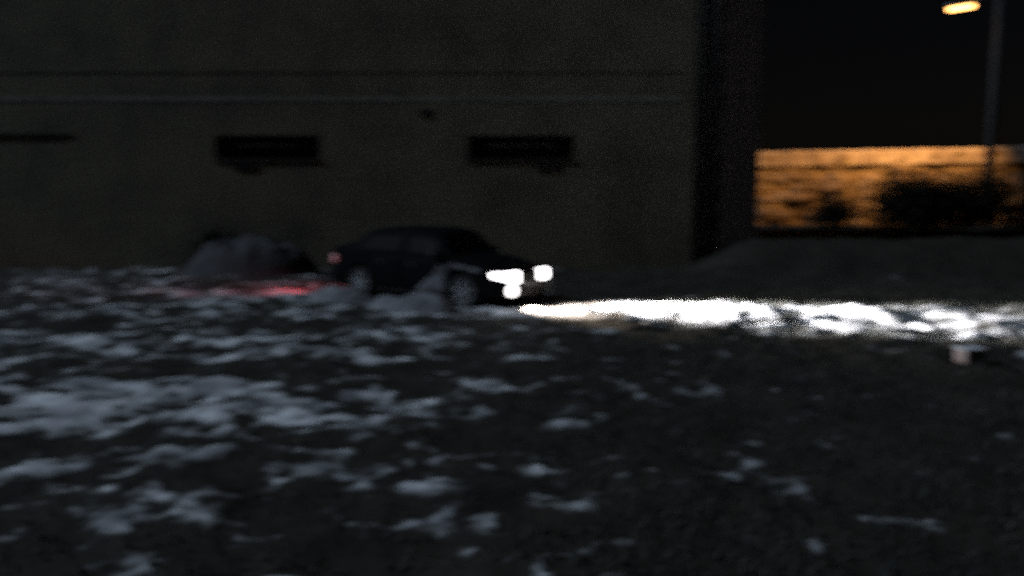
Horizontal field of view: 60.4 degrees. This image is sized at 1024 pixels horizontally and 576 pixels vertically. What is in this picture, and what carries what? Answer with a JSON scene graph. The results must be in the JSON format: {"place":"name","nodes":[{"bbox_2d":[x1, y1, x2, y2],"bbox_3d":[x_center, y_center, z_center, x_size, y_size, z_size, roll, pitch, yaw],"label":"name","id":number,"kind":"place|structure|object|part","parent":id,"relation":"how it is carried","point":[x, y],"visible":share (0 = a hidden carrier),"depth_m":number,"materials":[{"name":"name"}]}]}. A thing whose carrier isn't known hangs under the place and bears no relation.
{"place":"outdoors","nodes":[
{"label":"outdoors","id":0,"kind":"place"},
{"bbox_2d":[0,224,1023,575],"bbox_3d":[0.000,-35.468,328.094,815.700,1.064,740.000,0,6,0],"label":"ground","id":1,"kind":"structure","parent":0,"point":[68,408],"depth_m":8.82,"materials":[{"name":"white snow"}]},
{"bbox_2d":[189,225,243,262],"bbox_3d":[-8.102,-1.062,24.678,2.173,1.367,1.122,0,6,0],"label":"shrub","id":2,"kind":"object","parent":1,"relation":"on","point":[214,236],"visible":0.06,"depth_m":24.54,"materials":[{"name":"grey plant"}]},
{"bbox_2d":[180,234,322,278],"bbox_3d":[-7.000,-0.877,23.653,4.000,1.145,2.000,0,6,0],"label":"snow heap","id":3,"kind":"object","parent":1,"relation":"on","point":[248,256],"visible":0.98,"depth_m":23.05,"materials":[{"name":"white snow"}]},
{"bbox_2d":[307,284,374,305],"bbox_3d":[-3.500,0.146,18.083,1.900,0.437,0.840,4,7,30],"label":"snow drift","id":4,"kind":"object","parent":1,"relation":"on","point":[338,294],"visible":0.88,"depth_m":17.75,"materials":[{"name":"white snow"}]},
{"bbox_2d":[0,0,763,270],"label":"building","id":5,"kind":"structure","parent":1,"relation":"on","point":[598,135],"depth_m":24.85,"materials":[{"name":"paint"}]},
{"bbox_2d":[214,136,320,161],"bbox_3d":[-6.935,-3.964,25.035,3.010,0.750,0.305,0,6,0],"label":"window","id":6,"kind":"structure","parent":5,"relation":"in","point":[229,148],"depth_m":25.15,"materials":[{"name":"glass"}]},
{"bbox_2d":[467,136,574,161],"bbox_3d":[0.255,-3.964,25.035,3.090,0.750,0.305,0,6,0],"label":"window","id":7,"kind":"structure","parent":5,"relation":"in","point":[480,148],"depth_m":25.15,"materials":[{"name":"glass"}]},
{"bbox_2d":[365,291,455,314],"bbox_3d":[-2.050,0.256,17.139,2.400,0.433,0.840,4,8,34],"label":"snow drift","id":8,"kind":"object","parent":1,"relation":"on","point":[424,302],"visible":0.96,"depth_m":16.70,"materials":[{"name":"white snow"}]},
{"bbox_2d":[332,226,551,306],"bbox_3d":[-1.591,-0.537,18.638,4.913,1.544,2.156,5,8,36],"label":"car","id":9,"kind":"object","parent":1,"relation":"on","point":[462,267],"visible":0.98,"depth_m":17.79,"materials":[{"name":"black paint"}]},
{"bbox_3d":[-2.733,-0.947,18.463,1.284,0.388,0.183,5,8,36],"label":"side window","id":10,"kind":"part","parent":9,"relation":"part of","materials":[{"name":"black glass"}]},
{"bbox_3d":[-2.608,-0.345,18.302,0.835,0.713,0.064,5,8,36],"label":"door","id":11,"kind":"part","parent":9,"relation":"part of","materials":[{"name":"black paint"}]},
{"bbox_3d":[-1.797,-0.265,17.713,1.113,0.692,0.068,5,8,36],"label":"door","id":12,"kind":"part","parent":9,"relation":"part of","materials":[{"name":"black paint"}]},
{"bbox_3d":[-1.727,-0.834,17.745,1.028,0.441,0.192,5,8,36],"label":"side window","id":13,"kind":"part","parent":9,"relation":"part of","materials":[{"name":"black glass"}]},
{"bbox_2d":[800,192,866,226],"bbox_3d":[12.428,-2.996,33.828,2.848,1.420,1.827,-3,7,-25],"label":"bush","id":14,"kind":"object","parent":1,"relation":"on","point":[838,213],"visible":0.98,"depth_m":33.49,"materials":[{"name":"grey plant"}]},
{"bbox_2d":[757,146,1023,225],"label":"stone wall","id":15,"kind":"structure","parent":1,"relation":"on","point":[790,183],"depth_m":39.66,"materials":[{"name":"beige stone"}]},
{"bbox_2d":[832,162,969,227],"bbox_3d":[14.909,-3.473,33.220,5.697,2.563,2.391,0,6,0],"label":"bush","id":16,"kind":"object","parent":1,"relation":"on","point":[891,204],"visible":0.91,"depth_m":32.91,"materials":[{"name":"grey plant"}]},
{"bbox_2d":[937,347,955,364],"bbox_3d":[5.724,0.893,11.494,0.270,0.266,0.172,-2,7,-13],"label":"weed clump","id":17,"kind":"object","parent":1,"relation":"on","point":[952,358],"visible":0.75,"depth_m":11.53,"materials":[{"name":"green plant"}]},
{"bbox_2d":[894,158,1023,227],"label":"bush","id":18,"kind":"object","parent":1,"relation":"on","point":[984,199],"visible":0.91,"depth_m":32.77,"materials":[{"name":"grey plant"}]},
{"bbox_2d":[952,345,987,363],"bbox_3d":[6.050,0.981,11.636,0.330,0.400,0.290,-1,7,-12],"label":"post stub","id":19,"kind":"object","parent":1,"relation":"on","point":[964,354],"visible":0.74,"depth_m":11.52,"materials":[{"name":"grey wood"}]},
{"bbox_2d":[946,0,1002,224],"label":"street lamp","id":20,"kind":"object","parent":1,"relation":"on","point":[992,112],"visible":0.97,"depth_m":34.78,"materials":[{"name":"metal"}]},
{"bbox_2d":[997,173,1023,227],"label":"bush","id":21,"kind":"object","parent":1,"relation":"on","point":[1019,214],"visible":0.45,"depth_m":33.38,"materials":[{"name":"grey plant"}]},
{"bbox_2d":[759,0,1023,151],"label":"sky","id":22,"kind":"structure","parent":0,"point":[836,74],"materials":[{"name":"black"}]}
]}

